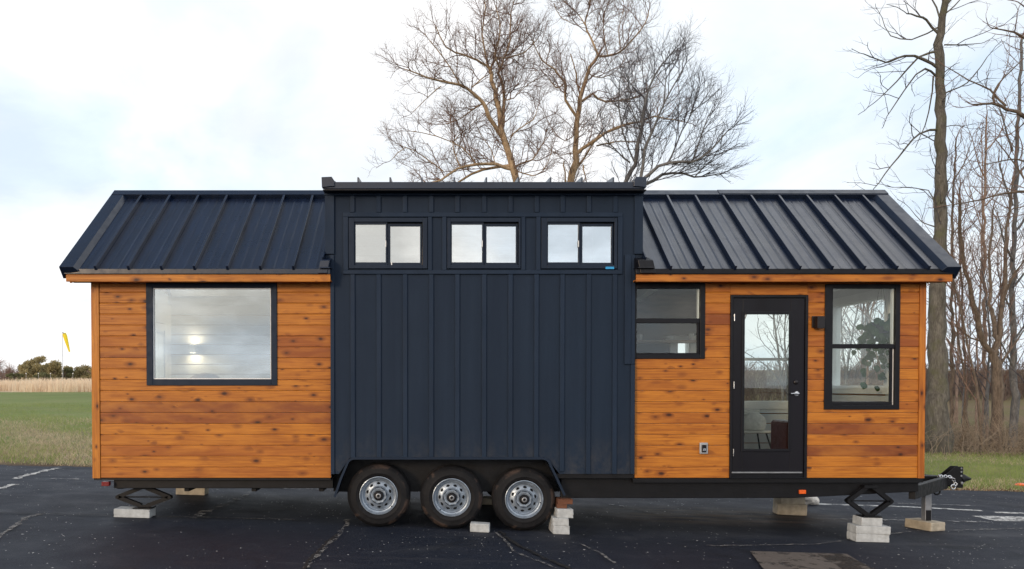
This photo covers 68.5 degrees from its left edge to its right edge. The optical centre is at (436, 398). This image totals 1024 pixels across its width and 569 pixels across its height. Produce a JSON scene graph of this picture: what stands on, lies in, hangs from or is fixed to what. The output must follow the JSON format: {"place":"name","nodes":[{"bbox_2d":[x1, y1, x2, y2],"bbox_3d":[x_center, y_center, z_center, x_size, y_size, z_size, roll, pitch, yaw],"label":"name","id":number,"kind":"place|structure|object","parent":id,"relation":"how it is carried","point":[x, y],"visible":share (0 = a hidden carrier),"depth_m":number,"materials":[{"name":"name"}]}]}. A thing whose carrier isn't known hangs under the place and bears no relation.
{"place":"outdoors","nodes":[
{"label":"outdoors","id":0,"kind":"place"},
{"bbox_2d":[482,496,491,504],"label":"concrete block","id":1,"kind":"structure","parent":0,"point":[487,500],"depth_m":10.63,"materials":[{"name":"grey concrete"}]},
{"bbox_2d":[0,465,1023,568],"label":"parking lot","id":2,"kind":"structure","parent":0,"point":[681,533],"depth_m":8.55,"materials":[{"name":"black asphalt"}]},
{"bbox_2d":[0,514,39,534],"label":"asphalt crack","id":3,"kind":"object","parent":2,"relation":"on","point":[14,525],"visible":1,"depth_m":8.18,"materials":[{"name":"grey asphalt"}]},
{"bbox_2d":[13,468,56,478],"bbox_3d":[-6.770,1.253,12.618,0.203,0.008,1.545,0,1,-4],"label":"painted line","id":4,"kind":"object","parent":2,"relation":"on","point":[30,474],"visible":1,"depth_m":12.38,"materials":[{"name":"white paint"}]},
{"bbox_2d":[114,506,155,517],"bbox_3d":[-3.628,1.362,8.975,0.432,0.100,0.204,2,1,0],"label":"concrete block","id":5,"kind":"object","parent":2,"relation":"on","point":[126,511],"depth_m":8.88,"materials":[{"name":"grey concrete"}]},
{"bbox_2d":[2,512,299,520],"bbox_3d":[-3.431,1.406,8.949,3.705,0.106,0.080,0,1,-1],"label":"asphalt crack","id":6,"kind":"object","parent":2,"relation":"on","point":[161,516],"visible":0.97,"depth_m":8.96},
{"bbox_2d":[176,488,208,494],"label":"concrete block","id":7,"kind":"object","parent":2,"relation":"on","point":[196,491],"depth_m":10.74,"materials":[{"name":"beige concrete"}]},
{"bbox_2d":[301,534,336,568],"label":"asphalt crack","id":8,"kind":"object","parent":2,"relation":"on","point":[312,557],"visible":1,"depth_m":7.25,"materials":[{"name":"black asphalt"}]},
{"bbox_2d":[307,519,348,566],"bbox_3d":[-1.116,1.493,7.918,0.122,0.005,2.447,0,1,2],"label":"asphalt crack","id":9,"kind":"object","parent":2,"relation":"on","point":[346,522],"visible":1,"depth_m":7.58,"materials":[{"name":"grey asphalt"}]},
{"bbox_2d":[470,521,489,532],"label":"concrete block","id":10,"kind":"object","parent":2,"relation":"on","point":[483,527],"depth_m":8.59,"materials":[{"name":"grey concrete"}]},
{"bbox_2d":[59,177,970,529],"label":"tiny house","id":11,"kind":"structure","parent":2,"relation":"on","point":[379,353],"depth_m":8.70,"materials":[{"name":"brown wood"}]},
{"bbox_2d":[155,322,166,377],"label":"end window","id":12,"kind":"structure","parent":11,"relation":"in","point":[160,329],"depth_m":10.64,"materials":[{"name":"white glass"}]},
{"bbox_2d":[146,283,276,384],"bbox_3d":[-2.615,-0.753,8.705,1.520,1.194,0.066,0,1,0],"label":"picture window","id":13,"kind":"structure","parent":11,"relation":"in","point":[150,287],"depth_m":8.68,"materials":[{"name":"black plastic"}]},
{"bbox_2d":[349,218,426,268],"bbox_3d":[-0.559,-1.794,8.631,0.904,0.583,0.078,0,1,0],"label":"sliding window","id":14,"kind":"structure","parent":11,"relation":"in","point":[393,222],"depth_m":8.60,"materials":[{"name":"black glass"}]},
{"bbox_2d":[447,218,520,268],"bbox_3d":[0.546,-1.794,8.631,0.846,0.583,0.078,0,1,0],"label":"sliding window","id":15,"kind":"structure","parent":11,"relation":"in","point":[489,222],"depth_m":8.60,"materials":[{"name":"black metal"}]},
{"bbox_2d":[541,218,616,268],"bbox_3d":[1.645,-1.791,8.630,0.875,0.589,0.080,0,1,0],"label":"sliding window","id":16,"kind":"structure","parent":11,"relation":"in","point":[581,222],"depth_m":8.60,"materials":[{"name":"black metal"}]},
{"bbox_2d":[635,283,704,358],"bbox_3d":[2.692,-0.912,8.716,0.863,0.892,0.089,0,1,0],"label":"single hung window","id":17,"kind":"structure","parent":11,"relation":"in","point":[700,320],"depth_m":8.68,"materials":[{"name":"black glass"}]},
{"bbox_2d":[670,337,695,352],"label":"rear window","id":18,"kind":"structure","parent":11,"relation":"in","point":[689,347],"depth_m":10.97,"materials":[{"name":"white glass"}]},
{"bbox_2d":[688,333,693,339],"bbox_3d":[3.699,-0.900,10.836,0.080,0.099,0.080,0,1,0],"label":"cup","id":19,"kind":"object","parent":11,"relation":"on","point":[690,335],"visible":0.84,"depth_m":10.81,"materials":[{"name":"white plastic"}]},
{"bbox_2d":[744,409,770,448],"bbox_3d":[4.320,0.487,10.262,0.503,0.701,0.467,0,1,0],"label":"chair","id":20,"kind":"object","parent":11,"relation":"on","point":[755,431],"visible":0.31,"depth_m":10.19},
{"bbox_2d":[744,412,765,429],"bbox_3d":[4.318,0.302,10.215,0.392,0.253,0.191,0,1,0],"label":"cushion","id":21,"kind":"object","parent":20,"relation":"on","point":[754,420],"visible":0.81,"depth_m":10.14,"materials":[{"name":"grey fabric"}]},
{"bbox_2d":[744,358,787,408],"bbox_3d":[4.850,-0.606,11.056,1.310,1.505,0.170,0,1,0],"label":"rear window","id":22,"kind":"structure","parent":11,"relation":"in","point":[747,404],"depth_m":10.98,"materials":[{"name":"white glass"}]},
{"bbox_2d":[732,298,804,472],"bbox_3d":[3.868,-0.154,8.687,0.832,2.037,0.104,0,1,0],"label":"door","id":23,"kind":"structure","parent":11,"relation":"in","point":[790,459],"depth_m":8.69,"materials":[{"name":"black glass"}]},
{"bbox_2d":[771,401,885,448],"bbox_3d":[4.950,0.417,9.329,1.200,0.790,0.840,0,1,0],"label":"sofa","id":24,"kind":"object","parent":11,"relation":"on","point":[779,433],"visible":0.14,"depth_m":9.44,"materials":[{"name":"red leather"}]},
{"bbox_2d":[832,289,889,393],"bbox_3d":[5.629,-0.728,9.909,0.147,1.320,1.460,0,1,0],"label":"end window","id":25,"kind":"structure","parent":11,"relation":"in","point":[869,296],"depth_m":10.02,"materials":[{"name":"white plastic"}]},
{"bbox_2d":[824,284,900,409],"bbox_3d":[4.953,-0.605,8.721,0.876,1.458,0.089,0,1,0],"label":"single hung window","id":26,"kind":"structure","parent":11,"relation":"in","point":[895,289],"depth_m":8.68,"materials":[{"name":"black glass"}]},
{"bbox_2d":[851,289,889,390],"bbox_3d":[5.346,-0.786,9.064,0.519,1.396,0.380,0,1,0],"label":"hanging plant","id":27,"kind":"object","parent":11,"relation":"hanging from","point":[878,329],"visible":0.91,"depth_m":9.04,"materials":[{"name":"green plant"}]},
{"bbox_2d":[495,532,551,565],"bbox_3d":[0.835,1.554,7.721,0.175,0.014,1.715,0,1,-15],"label":"asphalt crack","id":28,"kind":"object","parent":2,"relation":"on","point":[514,550],"visible":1,"depth_m":7.68,"materials":[{"name":"grey asphalt"}]},
{"bbox_2d":[498,531,570,568],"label":"asphalt crack","id":29,"kind":"object","parent":2,"relation":"on","point":[534,552],"visible":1,"depth_m":7.63,"materials":[{"name":"black asphalt"}]},
{"bbox_2d":[549,521,569,534],"bbox_3d":[1.438,1.513,8.757,0.192,0.098,0.304,2,1,-2],"label":"concrete block","id":30,"kind":"object","parent":2,"relation":"on","point":[559,529],"depth_m":8.61,"materials":[{"name":"grey concrete"}]},
{"bbox_2d":[549,514,568,525],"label":"concrete block","id":31,"kind":"object","parent":30,"relation":"on","point":[554,520],"depth_m":8.61,"materials":[{"name":"grey concrete"}]},
{"bbox_2d":[552,506,573,517],"bbox_3d":[1.483,1.325,8.765,0.193,0.102,0.283,2,1,-3],"label":"concrete block","id":32,"kind":"object","parent":31,"relation":"on","point":[562,512],"depth_m":8.63,"materials":[{"name":"grey concrete"}]},
{"bbox_2d":[554,502,566,508],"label":"timber block","id":33,"kind":"object","parent":32,"relation":"on","point":[556,505],"depth_m":8.67,"materials":[{"name":"brown wood"}]},
{"bbox_2d":[555,497,572,503],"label":"timber block","id":34,"kind":"object","parent":33,"relation":"on","point":[559,500],"depth_m":8.68,"materials":[{"name":"brown wood"}]},
{"bbox_2d":[583,544,615,562],"bbox_3d":[1.659,1.573,7.618,0.074,0.006,0.945,0,1,-9],"label":"asphalt crack","id":35,"kind":"object","parent":2,"relation":"on","point":[602,554],"visible":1,"depth_m":7.47,"materials":[{"name":"grey asphalt"}]},
{"bbox_2d":[773,502,806,515],"bbox_3d":[5.008,1.555,10.579,0.402,0.155,0.205,2,1,6],"label":"concrete block","id":36,"kind":"object","parent":2,"relation":"on","point":[789,509],"depth_m":10.48,"materials":[{"name":"beige concrete"}]},
{"bbox_2d":[773,497,804,503],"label":"concrete block","id":37,"kind":"object","parent":36,"relation":"on","point":[790,500],"depth_m":10.48,"materials":[{"name":"grey concrete"}]},
{"bbox_2d":[750,551,870,568],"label":"asphalt patch","id":38,"kind":"object","parent":2,"relation":"on","point":[770,560],"visible":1,"depth_m":7.53,"materials":[{"name":"grey asphalt"}]},
{"bbox_2d":[805,497,819,504],"bbox_3d":[5.796,1.556,11.622,0.323,0.167,0.239,0,1,0],"label":"crumpled bag","id":39,"kind":"object","parent":2,"relation":"on","point":[812,500],"visible":0.58,"depth_m":11.53,"materials":[{"name":"white plastic"}]},
{"bbox_2d":[823,554,872,568],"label":"asphalt patch","id":40,"kind":"object","parent":2,"relation":"on","point":[845,559],"visible":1,"depth_m":7.55,"materials":[{"name":"grey asphalt"}]},
{"bbox_2d":[712,528,1021,545],"bbox_3d":[5.436,1.658,9.035,5.234,0.142,0.304,0,1,-22],"label":"asphalt crack","id":41,"kind":"object","parent":2,"relation":"on","point":[839,540],"visible":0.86,"depth_m":8.45,"materials":[{"name":"black asphalt"}]},
{"bbox_2d":[847,531,888,542],"bbox_3d":[5.069,1.619,8.770,0.398,0.093,0.197,2,1,-2],"label":"concrete block","id":42,"kind":"object","parent":2,"relation":"on","point":[852,536],"depth_m":8.67,"materials":[{"name":"grey concrete"}]},
{"bbox_2d":[847,523,890,534],"bbox_3d":[5.078,1.525,8.768,0.403,0.093,0.203,2,1,1],"label":"concrete block","id":43,"kind":"object","parent":42,"relation":"on","point":[860,529],"depth_m":8.67,"materials":[{"name":"grey concrete"}]},
{"bbox_2d":[852,515,881,525],"bbox_3d":[5.059,1.429,8.766,0.248,0.096,0.193,2,1,-1],"label":"concrete block","id":44,"kind":"object","parent":43,"relation":"on","point":[859,520],"depth_m":8.67,"materials":[{"name":"grey concrete"}]},
{"bbox_2d":[819,503,981,510],"bbox_3d":[7.136,1.673,11.581,2.460,0.070,0.210,0,1,5],"label":"painted line","id":45,"kind":"object","parent":2,"relation":"on","point":[905,506],"visible":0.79,"depth_m":11.59,"materials":[{"name":"white paint"}]},
{"bbox_2d":[842,518,982,521],"bbox_3d":[6.441,1.674,10.310,2.526,0.072,0.100,0,1,-3],"label":"painted line","id":46,"kind":"object","parent":2,"relation":"on","point":[949,520],"visible":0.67,"depth_m":10.33,"materials":[{"name":"white paint"}]},
{"bbox_2d":[905,518,944,530],"bbox_3d":[6.341,1.631,9.690,0.262,0.110,0.363,1,0,-20],"label":"concrete block","id":47,"kind":"object","parent":2,"relation":"on","point":[920,524],"depth_m":9.58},
{"bbox_2d":[975,516,1023,520],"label":"painted line","id":48,"kind":"object","parent":2,"relation":"on","point":[1001,518],"visible":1,"depth_m":10.74,"materials":[{"name":"white paint"}]},
{"bbox_2d":[0,370,1023,491],"bbox_3d":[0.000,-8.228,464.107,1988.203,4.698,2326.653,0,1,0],"label":"meadow","id":49,"kind":"structure","parent":0,"point":[43,398],"depth_m":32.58,"materials":[{"name":"green plant"}]},
{"bbox_2d":[0,359,9,379],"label":"tree","id":50,"kind":"object","parent":49,"relation":"on","point":[1,373],"visible":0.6,"depth_m":199.65,"materials":[{"name":"brown plant"}]},
{"bbox_2d":[2,363,16,380],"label":"tree","id":51,"kind":"object","parent":49,"relation":"on","point":[9,370],"visible":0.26,"depth_m":208.23,"materials":[{"name":"brown plant"}]},
{"bbox_2d":[5,373,24,381],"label":"tree","id":52,"kind":"object","parent":49,"relation":"on","point":[14,375],"visible":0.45,"depth_m":190.32,"materials":[{"name":"green plant"}]},
{"bbox_2d":[17,359,32,370],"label":"tree","id":53,"kind":"object","parent":49,"relation":"on","point":[27,362],"visible":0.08,"depth_m":211.40,"materials":[{"name":"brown plant"}]},
{"bbox_2d":[17,355,51,379],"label":"tree","id":54,"kind":"object","parent":49,"relation":"on","point":[36,368],"visible":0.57,"depth_m":197.15,"materials":[{"name":"green plant"}]},
{"bbox_2d":[17,372,63,380],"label":"tree","id":55,"kind":"object","parent":49,"relation":"on","point":[43,374],"visible":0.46,"depth_m":187.38,"materials":[{"name":"green plant"}]},
{"bbox_2d":[0,377,91,391],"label":"tall straw","id":56,"kind":"object","parent":49,"relation":"on","point":[57,385],"visible":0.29,"depth_m":98.52,"materials":[{"name":"beige plant"}]},
{"bbox_2d":[47,360,62,378],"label":"tree","id":57,"kind":"object","parent":49,"relation":"on","point":[54,367],"visible":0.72,"depth_m":194.14,"materials":[{"name":"green plant"}]},
{"bbox_2d":[62,332,69,354],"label":"windsock","id":58,"kind":"object","parent":49,"relation":"on","point":[64,336],"visible":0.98,"depth_m":104.46,"materials":[{"name":"fabric"}]},
{"bbox_2d":[58,367,75,379],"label":"tree","id":59,"kind":"object","parent":49,"relation":"on","point":[66,371],"visible":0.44,"depth_m":198.97,"materials":[{"name":"green plant"}]},
{"bbox_2d":[71,366,91,380],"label":"tree","id":60,"kind":"object","parent":49,"relation":"on","point":[79,371],"visible":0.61,"depth_m":199.92,"materials":[{"name":"green plant"}]},
{"bbox_2d":[80,364,91,374],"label":"tree","id":61,"kind":"object","parent":49,"relation":"on","point":[87,368],"visible":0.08,"depth_m":216.72,"materials":[{"name":"green plant"}]},
{"bbox_2d":[366,0,585,181],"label":"bare tree","id":62,"kind":"object","parent":49,"relation":"on","point":[510,166],"visible":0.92,"depth_m":27.39,"materials":[{"name":"brown plant"}]},
{"bbox_2d":[509,0,707,181],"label":"bare tree","id":63,"kind":"object","parent":49,"relation":"on","point":[574,167],"visible":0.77,"depth_m":28.80,"materials":[{"name":"brown plant"}]},
{"bbox_2d":[572,15,758,185],"bbox_3d":[7.958,-5.921,25.307,6.792,14.702,4.722,0,1,0],"label":"bare tree","id":64,"kind":"object","parent":49,"relation":"on","point":[643,116],"visible":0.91,"depth_m":25.30,"materials":[{"name":"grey plant"}]},
{"bbox_2d":[745,314,788,394],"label":"sapling","id":65,"kind":"object","parent":49,"relation":"on","point":[781,356],"visible":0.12,"depth_m":26.39,"materials":[{"name":"brown plant"}]},
{"bbox_2d":[746,314,788,400],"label":"sapling","id":66,"kind":"object","parent":49,"relation":"on","point":[778,354],"visible":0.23,"depth_m":34.36,"materials":[{"name":"brown plant"}]},
{"bbox_2d":[757,314,788,400],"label":"sapling","id":67,"kind":"object","parent":49,"relation":"on","point":[785,330],"visible":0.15,"depth_m":35.68,"materials":[{"name":"brown plant"}]},
{"bbox_2d":[769,321,849,373],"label":"sapling","id":68,"kind":"object","parent":49,"relation":"on","point":[841,354],"visible":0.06,"depth_m":31.04,"materials":[{"name":"brown plant"}]},
{"bbox_2d":[840,307,857,384],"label":"sapling","id":69,"kind":"object","parent":49,"relation":"on","point":[844,334],"visible":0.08,"depth_m":31.06,"materials":[{"name":"brown plant"}]},
{"bbox_2d":[840,304,880,384],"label":"sapling","id":70,"kind":"object","parent":49,"relation":"on","point":[845,371],"visible":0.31,"depth_m":27.70,"materials":[{"name":"brown plant"}]},
{"bbox_2d":[840,300,883,384],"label":"sapling","id":71,"kind":"object","parent":49,"relation":"on","point":[866,352],"visible":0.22,"depth_m":32.87,"materials":[{"name":"brown plant"}]},
{"bbox_2d":[841,300,883,384],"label":"sapling","id":72,"kind":"object","parent":49,"relation":"on","point":[848,356],"visible":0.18,"depth_m":34.08,"materials":[{"name":"brown plant"}]},
{"bbox_2d":[842,301,882,384],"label":"sapling","id":73,"kind":"object","parent":49,"relation":"on","point":[868,315],"visible":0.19,"depth_m":30.99,"materials":[{"name":"brown plant"}]},
{"bbox_2d":[843,299,882,381],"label":"sapling","id":74,"kind":"object","parent":49,"relation":"on","point":[858,351],"visible":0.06,"depth_m":39.74,"materials":[{"name":"brown plant"}]},
{"bbox_2d":[842,201,899,368],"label":"sapling","id":75,"kind":"object","parent":49,"relation":"on","point":[862,329],"visible":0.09,"depth_m":43.80,"materials":[{"name":"brown plant"}]},
{"bbox_2d":[744,352,1023,400],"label":"hedgerow","id":76,"kind":"object","parent":49,"relation":"on","point":[751,385],"visible":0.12,"depth_m":61.53,"materials":[{"name":"plant"}]},
{"bbox_2d":[842,200,926,381],"bbox_3d":[19.590,-3.538,33.843,3.491,10.502,4.448,0,1,-14],"label":"sapling","id":77,"kind":"object","parent":49,"relation":"on","point":[863,366],"visible":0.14,"depth_m":33.58,"materials":[{"name":"brown plant"}]},
{"bbox_2d":[750,395,1023,457],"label":"undergrowth","id":78,"kind":"object","parent":49,"relation":"on","point":[988,448],"visible":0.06,"depth_m":23.60,"materials":[{"name":"plant"}]},
{"bbox_2d":[854,300,927,384],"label":"sapling","id":79,"kind":"object","parent":49,"relation":"on","point":[873,320],"visible":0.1,"depth_m":31.55,"materials":[{"name":"brown plant"}]},
{"bbox_2d":[857,285,927,384],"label":"sapling","id":80,"kind":"object","parent":49,"relation":"on","point":[873,381],"visible":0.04,"depth_m":35.72,"materials":[{"name":"brown plant"}]},
{"bbox_2d":[843,0,1022,453],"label":"tall bare tree","id":81,"kind":"object","parent":49,"relation":"on","point":[937,398],"visible":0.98,"depth_m":23.06,"materials":[{"name":"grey plant"}]},
{"bbox_2d":[913,114,1000,424],"bbox_3d":[19.878,-4.660,28.684,4.162,12.769,2.049,0,1,-14],"label":"sapling","id":82,"kind":"object","parent":49,"relation":"on","point":[952,366],"visible":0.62,"depth_m":28.70,"materials":[{"name":"brown plant"}]},
{"bbox_2d":[927,216,986,448],"bbox_3d":[18.220,-2.253,26.236,2.194,8.190,3.290,0,1,2],"label":"sapling","id":83,"kind":"object","parent":49,"relation":"on","point":[972,368],"visible":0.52,"depth_m":25.84,"materials":[{"name":"brown plant"}]},
{"bbox_2d":[926,223,989,422],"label":"sapling","id":84,"kind":"object","parent":49,"relation":"on","point":[959,316],"visible":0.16,"depth_m":41.41,"materials":[{"name":"brown plant"}]},
{"bbox_2d":[946,217,974,423],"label":"sapling","id":85,"kind":"object","parent":49,"relation":"on","point":[956,395],"visible":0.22,"depth_m":40.83,"materials":[{"name":"brown plant"}]},
{"bbox_2d":[925,137,1002,437],"bbox_3d":[22.714,-4.606,31.663,4.242,12.578,2.298,0,1,-17],"label":"sapling","id":86,"kind":"object","parent":49,"relation":"on","point":[962,295],"visible":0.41,"depth_m":31.71,"materials":[{"name":"brown plant"}]},
{"bbox_2d":[926,246,1006,444],"bbox_3d":[18.599,-1.915,26.834,3.011,7.496,2.008,0,1,14],"label":"sapling","id":87,"kind":"object","parent":49,"relation":"on","point":[966,374],"visible":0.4,"depth_m":26.92,"materials":[{"name":"brown plant"}]},
{"bbox_2d":[947,280,990,426],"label":"sapling","id":88,"kind":"object","parent":49,"relation":"on","point":[968,357],"visible":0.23,"depth_m":38.35,"materials":[{"name":"brown plant"}]},
{"bbox_2d":[920,0,1023,222],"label":"bare tree","id":89,"kind":"object","parent":49,"relation":"on","point":[1002,104],"visible":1,"depth_m":22.18,"materials":[{"name":"brown plant"}]},
{"bbox_2d":[946,238,1019,442],"bbox_3d":[20.877,-2.380,28.674,2.790,8.394,3.555,0,1,25],"label":"sapling","id":90,"kind":"object","parent":49,"relation":"on","point":[987,382],"visible":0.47,"depth_m":28.67,"materials":[{"name":"brown plant"}]},
{"bbox_2d":[945,483,1023,491],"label":"fallen leaves","id":91,"kind":"object","parent":49,"relation":"on","point":[1010,489],"visible":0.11,"depth_m":14.25,"materials":[{"name":"plant"}]},
{"bbox_2d":[946,161,1023,448],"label":"forked tree","id":92,"kind":"object","parent":49,"relation":"on","point":[997,390],"visible":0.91,"depth_m":25.63,"materials":[{"name":"brown plant"}]},
{"bbox_2d":[947,84,1022,440],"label":"sapling","id":93,"kind":"object","parent":49,"relation":"on","point":[985,260],"visible":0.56,"depth_m":30.22,"materials":[{"name":"brown plant"}]},
{"bbox_2d":[950,113,1019,430],"bbox_3d":[25.199,-5.830,34.517,4.236,14.848,2.473,-1,1,-36],"label":"sapling","id":94,"kind":"object","parent":49,"relation":"on","point":[976,411],"visible":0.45,"depth_m":34.73,"materials":[{"name":"brown plant"}]},
{"bbox_2d":[949,258,1022,422],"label":"sapling","id":95,"kind":"object","parent":49,"relation":"on","point":[990,364],"visible":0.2,"depth_m":38.97,"materials":[{"name":"brown plant"}]},
{"bbox_2d":[954,221,1023,382],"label":"sapling","id":96,"kind":"object","parent":49,"relation":"on","point":[1020,330],"visible":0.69,"depth_m":26.38,"materials":[{"name":"brown plant"}]},
{"bbox_2d":[960,24,1023,447],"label":"sapling","id":97,"kind":"object","parent":49,"relation":"on","point":[1015,400],"visible":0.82,"depth_m":26.67,"materials":[{"name":"brown plant"}]},
{"bbox_2d":[961,209,1023,384],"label":"sapling","id":98,"kind":"object","parent":49,"relation":"on","point":[994,306],"visible":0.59,"depth_m":28.11,"materials":[{"name":"brown plant"}]},
{"bbox_2d":[974,160,1023,381],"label":"sapling","id":99,"kind":"object","parent":49,"relation":"on","point":[1000,291],"visible":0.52,"depth_m":27.30,"materials":[{"name":"brown plant"}]},
{"bbox_2d":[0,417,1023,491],"bbox_3d":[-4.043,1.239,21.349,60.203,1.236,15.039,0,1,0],"label":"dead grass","id":100,"kind":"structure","parent":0,"point":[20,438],"depth_m":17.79,"materials":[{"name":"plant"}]},
{"bbox_2d":[0,0,1023,372],"label":"sky","id":101,"kind":"structure","parent":0,"point":[98,98],"materials":[{"name":"white"}]},
{"bbox_2d":[637,334,642,339],"bbox_3d":[2.947,-0.895,10.836,0.090,0.089,0.090,0,1,0],"label":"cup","id":102,"kind":"object","parent":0,"point":[639,336],"visible":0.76,"depth_m":10.80,"materials":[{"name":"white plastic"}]},
{"bbox_2d":[664,336,674,339],"bbox_3d":[3.380,-0.880,10.836,0.150,0.059,0.150,0,1,0],"label":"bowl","id":103,"kind":"object","parent":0,"point":[669,337],"visible":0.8,"depth_m":10.79,"materials":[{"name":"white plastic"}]},
{"bbox_3d":[-2.900,0.347,10.168,1.900,0.978,1.420,0,1,0],"label":"bed","id":104,"kind":"object","parent":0,"visible":0},
{"bbox_2d":[190,373,219,377],"bbox_3d":[-3.270,-0.261,10.577,0.486,0.213,0.276,0,1,0],"label":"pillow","id":105,"kind":"object","parent":104,"relation":"on","point":[205,375],"visible":0.3,"depth_m":10.50,"materials":[{"name":"white fabric"}]}
]}

